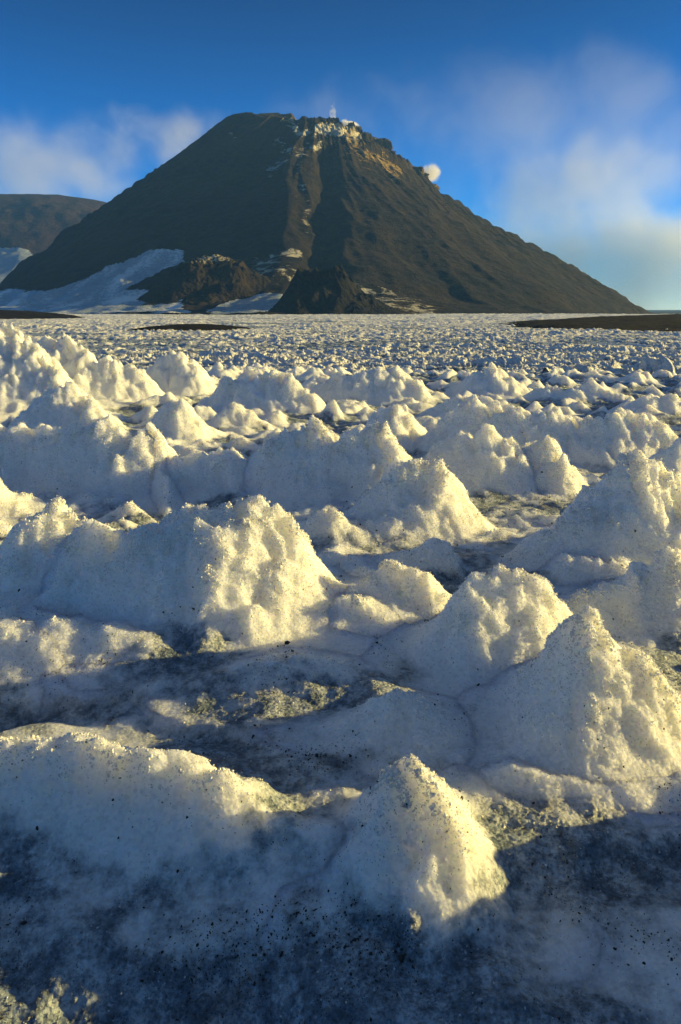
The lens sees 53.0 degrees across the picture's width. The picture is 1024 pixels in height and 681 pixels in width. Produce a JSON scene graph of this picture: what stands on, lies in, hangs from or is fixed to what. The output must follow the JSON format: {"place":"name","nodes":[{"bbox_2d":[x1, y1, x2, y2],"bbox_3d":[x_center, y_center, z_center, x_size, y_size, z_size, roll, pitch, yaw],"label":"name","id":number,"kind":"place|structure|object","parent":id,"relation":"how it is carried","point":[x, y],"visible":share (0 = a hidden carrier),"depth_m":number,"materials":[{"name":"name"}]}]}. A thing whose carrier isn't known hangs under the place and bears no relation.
{"place":"outdoors","nodes":[
{"label":"outdoors","id":0,"kind":"place"},
{"bbox_2d":[0,194,106,254],"bbox_3d":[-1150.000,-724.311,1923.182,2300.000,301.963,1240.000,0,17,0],"label":"hill","id":1,"kind":"structure","parent":0,"point":[33,224],"depth_m":1697.77,"materials":[{"name":"stone"}]},
{"bbox_2d":[0,247,32,282],"bbox_3d":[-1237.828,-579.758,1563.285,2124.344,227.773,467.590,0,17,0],"label":"snow patch","id":2,"kind":"object","parent":1,"relation":"on","point":[11,258],"visible":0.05,"depth_m":1590.76,"materials":[{"name":"white snow"}]},
{"bbox_2d":[0,112,653,314],"bbox_3d":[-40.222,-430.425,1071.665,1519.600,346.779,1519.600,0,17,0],"label":"mountain","id":3,"kind":"structure","parent":0,"point":[277,199],"depth_m":737.15,"materials":[{"name":"stone"}]},
{"bbox_2d":[0,249,190,313],"bbox_3d":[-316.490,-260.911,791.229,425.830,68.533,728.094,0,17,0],"label":"snow patch","id":4,"kind":"object","parent":3,"relation":"on","point":[104,291],"visible":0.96,"depth_m":624.73,"materials":[{"name":"white snow"}]},
{"bbox_2d":[136,254,270,305],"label":"volcanic cone","id":5,"kind":"object","parent":3,"relation":"on","point":[203,280],"visible":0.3,"depth_m":558.83,"materials":[{"name":"brown stone"}]},
{"bbox_2d":[206,293,282,313],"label":"snow patch","id":6,"kind":"object","parent":3,"relation":"on","point":[264,302],"visible":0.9,"depth_m":504.53,"materials":[{"name":"white snow"}]},
{"bbox_2d":[282,113,295,118],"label":"rock crag","id":7,"kind":"structure","parent":3,"relation":"on","point":[289,115],"depth_m":992.92,"materials":[{"name":"brown stone"}]},
{"bbox_2d":[373,136,392,150],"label":"rock crag","id":8,"kind":"structure","parent":3,"relation":"on","point":[385,143],"depth_m":972.70,"materials":[{"name":"stone"}]},
{"bbox_2d":[412,165,423,172],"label":"rock crag","id":9,"kind":"structure","parent":3,"relation":"on","point":[417,169],"depth_m":998.22,"materials":[{"name":"brown stone"}]},
{"bbox_2d":[417,171,428,178],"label":"rock crag","id":10,"kind":"structure","parent":3,"relation":"on","point":[422,173],"depth_m":993.94,"materials":[{"name":"brown stone"}]},
{"bbox_2d":[0,362,680,1023],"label":"snow ground","id":11,"kind":"structure","parent":0,"point":[76,986],"depth_m":1.12,"materials":[{"name":"white snow"}]},
{"bbox_2d":[0,606,64,730],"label":"snow mound","id":12,"kind":"object","parent":11,"relation":"on","point":[14,711],"visible":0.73,"depth_m":1.69,"materials":[{"name":"white snow"}]},
{"bbox_2d":[0,497,87,607],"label":"snow mound","id":13,"kind":"object","parent":11,"relation":"on","point":[29,591],"visible":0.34,"depth_m":2.05,"materials":[{"name":"white snow"}]},
{"bbox_2d":[0,322,128,419],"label":"snow mound","id":14,"kind":"object","parent":11,"relation":"on","point":[11,403],"visible":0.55,"depth_m":5.88,"materials":[{"name":"white snow"}]},
{"bbox_2d":[7,382,142,434],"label":"snow mound","id":15,"kind":"object","parent":11,"relation":"on","point":[58,411],"visible":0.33,"depth_m":4.58,"materials":[{"name":"white snow"}]},
{"bbox_2d":[0,414,168,513],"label":"snow mound","id":16,"kind":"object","parent":11,"relation":"on","point":[79,473],"depth_m":3.22,"materials":[{"name":"white snow"}]},
{"bbox_2d":[18,605,177,712],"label":"snow ridge","id":17,"kind":"structure","parent":11,"relation":"on","point":[72,646],"depth_m":1.73,"materials":[{"name":"white snow"}]},
{"bbox_2d":[33,332,164,405],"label":"snow ridge","id":18,"kind":"structure","parent":11,"relation":"on","point":[74,357],"depth_m":6.51,"materials":[{"name":"white snow"}]},
{"bbox_2d":[81,502,161,524],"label":"snow mound","id":19,"kind":"object","parent":11,"relation":"on","point":[120,513],"visible":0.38,"depth_m":2.87,"materials":[{"name":"white snow"}]},
{"bbox_2d":[146,422,184,518],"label":"snow mound","id":20,"kind":"object","parent":11,"relation":"on","point":[157,491],"visible":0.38,"depth_m":3.15,"materials":[{"name":"white snow"}]},
{"bbox_2d":[0,708,346,1017],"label":"snow ridge","id":21,"kind":"structure","parent":11,"relation":"on","point":[49,874],"depth_m":1.11,"materials":[{"name":"white snow"}]},
{"bbox_2d":[146,350,218,396],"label":"snow mound","id":22,"kind":"object","parent":11,"relation":"on","point":[178,374],"visible":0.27,"depth_m":6.99,"materials":[{"name":"white snow"}]},
{"bbox_2d":[133,397,244,441],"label":"snow mound","id":23,"kind":"object","parent":11,"relation":"on","point":[191,431],"visible":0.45,"depth_m":4.46,"materials":[{"name":"white snow"}]},
{"bbox_2d":[26,495,378,718],"bbox_3d":[-0.324,0.174,1.972,1.265,0.421,1.015,-15,22,-40],"label":"snow mound","id":24,"kind":"object","parent":11,"relation":"on","point":[275,628],"visible":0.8,"depth_m":1.86,"materials":[{"name":"white snow"}]},
{"bbox_2d":[165,447,248,506],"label":"snow wall","id":25,"kind":"structure","parent":11,"relation":"on","point":[217,485],"depth_m":3.20,"materials":[{"name":"white snow"}]},
{"bbox_2d":[207,362,226,375],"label":"snow mound","id":26,"kind":"object","parent":11,"relation":"on","point":[216,366],"visible":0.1,"depth_m":8.93,"materials":[{"name":"white snow"}]},
{"bbox_2d":[226,365,242,373],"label":"snow mound","id":27,"kind":"object","parent":11,"relation":"on","point":[235,369],"visible":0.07,"depth_m":8.94,"materials":[{"name":"white snow"}]},
{"bbox_2d":[206,401,286,430],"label":"snow mound","id":28,"kind":"object","parent":11,"relation":"on","point":[232,417],"visible":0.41,"depth_m":5.00,"materials":[{"name":"white snow"}]},
{"bbox_2d":[197,367,325,417],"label":"snow mound","id":29,"kind":"object","parent":11,"relation":"on","point":[262,396],"visible":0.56,"depth_m":5.68,"materials":[{"name":"white snow"}]},
{"bbox_2d":[145,646,388,726],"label":"snow ridge","id":30,"kind":"structure","parent":11,"relation":"on","point":[195,699],"depth_m":1.59,"materials":[{"name":"white snow"}]},
{"bbox_2d":[210,414,412,519],"bbox_3d":[-0.040,-0.222,3.225,1.403,0.474,1.059,0,17,0],"label":"snow mound","id":31,"kind":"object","parent":11,"relation":"on","point":[285,495],"depth_m":3.08,"materials":[{"name":"white snow"}]},
{"bbox_2d":[294,509,377,556],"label":"snow mound","id":32,"kind":"object","parent":11,"relation":"on","point":[321,532],"visible":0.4,"depth_m":2.53,"materials":[{"name":"white snow"}]},
{"bbox_2d":[0,320,680,1023],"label":"ice crystals","id":33,"kind":"object","parent":11,"relation":"on","point":[458,812],"visible":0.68,"depth_m":1.90,"materials":[{"name":"white ice"}]},
{"bbox_2d":[0,417,680,866],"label":"ice beads","id":34,"kind":"object","parent":11,"relation":"on","point":[608,635],"visible":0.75,"depth_m":1.89,"materials":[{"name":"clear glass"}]},
{"bbox_2d":[0,421,680,1023],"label":"volcanic grit","id":35,"kind":"object","parent":11,"relation":"on","point":[400,957],"visible":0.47,"depth_m":1.03,"materials":[{"name":"black gravel"}]},
{"bbox_2d":[320,400,363,425],"bbox_3d":[0.011,-0.776,5.516,0.622,0.258,0.650,-15,22,-41],"label":"snow spike","id":36,"kind":"object","parent":11,"relation":"on","point":[334,415],"visible":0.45,"depth_m":5.44,"materials":[{"name":"white snow"}]},
{"bbox_2d":[327,591,405,636],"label":"snow mound","id":37,"kind":"object","parent":11,"relation":"on","point":[342,614],"visible":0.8,"depth_m":1.87,"materials":[{"name":"white snow"}]},
{"bbox_2d":[262,684,475,777],"bbox_3d":[0.081,0.436,1.405,0.488,0.118,0.387,-8,19,-26],"label":"snow mound","id":38,"kind":"object","parent":11,"relation":"on","point":[399,741],"visible":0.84,"depth_m":1.39,"materials":[{"name":"white snow"}]},
{"bbox_2d":[309,365,441,406],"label":"snow mound","id":39,"kind":"object","parent":11,"relation":"on","point":[345,390],"visible":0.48,"depth_m":6.37,"materials":[{"name":"white snow"}]},
{"bbox_2d":[359,404,427,454],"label":"snow mound","id":40,"kind":"object","parent":11,"relation":"on","point":[411,436],"visible":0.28,"depth_m":4.12,"materials":[{"name":"white snow"}]},
{"bbox_2d":[345,560,451,623],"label":"snow mound","id":41,"kind":"object","parent":11,"relation":"on","point":[405,602],"visible":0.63,"depth_m":1.96,"materials":[{"name":"white snow"}]},
{"bbox_2d":[301,456,519,555],"bbox_3d":[0.309,-0.057,2.720,0.878,0.330,0.832,-10,19,-30],"label":"snow mound","id":42,"kind":"object","parent":11,"relation":"on","point":[472,528],"visible":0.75,"depth_m":2.65,"materials":[{"name":"white snow"}]},
{"bbox_2d":[239,755,601,1014],"bbox_3d":[0.135,0.526,1.098,0.606,0.285,0.512,0,17,0],"label":"snow mound","id":43,"kind":"object","parent":11,"relation":"on","point":[423,900],"visible":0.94,"depth_m":1.01,"materials":[{"name":"white snow"}]},
{"bbox_2d":[371,538,486,583],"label":"snow mound","id":44,"kind":"object","parent":11,"relation":"on","point":[433,563],"visible":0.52,"depth_m":2.32,"materials":[{"name":"white snow"}]},
{"bbox_2d":[415,394,509,417],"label":"snow mound","id":45,"kind":"object","parent":11,"relation":"on","point":[435,411],"visible":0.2,"depth_m":5.44,"materials":[{"name":"white snow"}]},
{"bbox_2d":[424,423,547,503],"bbox_3d":[0.619,-0.262,3.354,0.858,0.355,0.868,0,17,0],"label":"snow mound","id":46,"kind":"object","parent":11,"relation":"on","point":[485,488],"visible":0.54,"depth_m":3.23,"materials":[{"name":"white snow"}]},
{"bbox_2d":[442,362,529,401],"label":"snow mound","id":47,"kind":"object","parent":11,"relation":"on","point":[491,379],"visible":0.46,"depth_m":6.83,"materials":[{"name":"white snow"}]},
{"bbox_2d":[362,565,677,698],"bbox_3d":[0.411,0.282,1.731,0.745,0.271,0.682,-9,19,-29],"label":"snow mound","id":48,"kind":"object","parent":11,"relation":"on","point":[418,673],"visible":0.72,"depth_m":1.67,"materials":[{"name":"white snow"}]},
{"bbox_2d":[414,394,677,478],"bbox_3d":[1.314,-0.439,3.906,2.016,0.466,1.146,0,17,0],"label":"snow mound","id":49,"kind":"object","parent":11,"relation":"on","point":[649,445],"depth_m":3.81,"materials":[{"name":"white snow"}]},
{"bbox_2d":[521,435,588,500],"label":"snow mound","id":50,"kind":"object","parent":11,"relation":"on","point":[567,491],"visible":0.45,"depth_m":3.22,"materials":[{"name":"white snow"}]},
{"bbox_2d":[454,606,680,827],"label":"snow mound","id":51,"kind":"object","parent":11,"relation":"on","point":[661,756],"visible":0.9,"depth_m":1.33,"materials":[{"name":"white snow"}]},
{"bbox_2d":[522,379,628,407],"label":"snow ridge","id":52,"kind":"structure","parent":11,"relation":"on","point":[590,392],"depth_m":6.47,"materials":[{"name":"white snow"}]},
{"bbox_2d":[527,551,628,585],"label":"snow ridge","id":53,"kind":"structure","parent":11,"relation":"on","point":[562,570],"depth_m":2.15,"materials":[{"name":"white snow"}]},
{"bbox_2d":[478,757,680,814],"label":"snow ridge","id":54,"kind":"structure","parent":11,"relation":"on","point":[508,779],"depth_m":1.24,"materials":[{"name":"white snow"}]},
{"bbox_2d":[481,450,680,573],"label":"snow mound","id":55,"kind":"object","parent":11,"relation":"on","point":[589,542],"visible":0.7,"depth_m":2.26,"materials":[{"name":"white snow"}]},
{"bbox_2d":[556,546,680,675],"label":"snow mound","id":56,"kind":"object","parent":11,"relation":"on","point":[665,620],"visible":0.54,"depth_m":1.87,"materials":[{"name":"white snow"}]},
{"bbox_2d":[623,394,680,416],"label":"snow mound","id":57,"kind":"object","parent":11,"relation":"on","point":[669,407],"visible":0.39,"depth_m":5.66,"materials":[{"name":"white snow"}]},
{"bbox_2d":[648,438,680,472],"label":"snow mound","id":58,"kind":"object","parent":11,"relation":"on","point":[673,461],"visible":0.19,"depth_m":3.45,"materials":[{"name":"white snow"}]},
{"bbox_2d":[0,313,680,374],"bbox_3d":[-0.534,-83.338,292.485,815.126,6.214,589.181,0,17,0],"label":"snow field","id":59,"kind":"structure","parent":0,"point":[426,343],"depth_m":83.62,"materials":[{"name":"white snow"}]},
{"bbox_2d":[0,310,83,318],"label":"soil bank","id":60,"kind":"structure","parent":59,"relation":"on","point":[12,314],"depth_m":273.45,"materials":[{"name":"brown soil"}]},
{"bbox_2d":[128,324,250,330],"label":"soil bank","id":61,"kind":"structure","parent":59,"relation":"on","point":[194,327],"depth_m":127.02,"materials":[{"name":"brown soil"}]},
{"bbox_2d":[271,263,405,314],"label":"volcanic cone","id":62,"kind":"object","parent":59,"relation":"on","point":[335,289],"visible":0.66,"depth_m":475.35,"materials":[{"name":"brown stone"}]},
{"bbox_2d":[0,0,680,309],"label":"sky","id":63,"kind":"structure","parent":0,"point":[556,123],"materials":[{"name":"blue"}]},
{"bbox_2d":[647,310,680,313],"bbox_3d":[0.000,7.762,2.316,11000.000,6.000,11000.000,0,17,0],"label":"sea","id":64,"kind":"structure","parent":0,"point":[666,311],"depth_m":2446.11,"materials":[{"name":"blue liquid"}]},
{"bbox_2d":[498,314,680,331],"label":"soil bank","id":65,"kind":"structure","parent":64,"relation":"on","point":[664,322],"depth_m":140.67,"materials":[{"name":"brown soil"}]}
]}

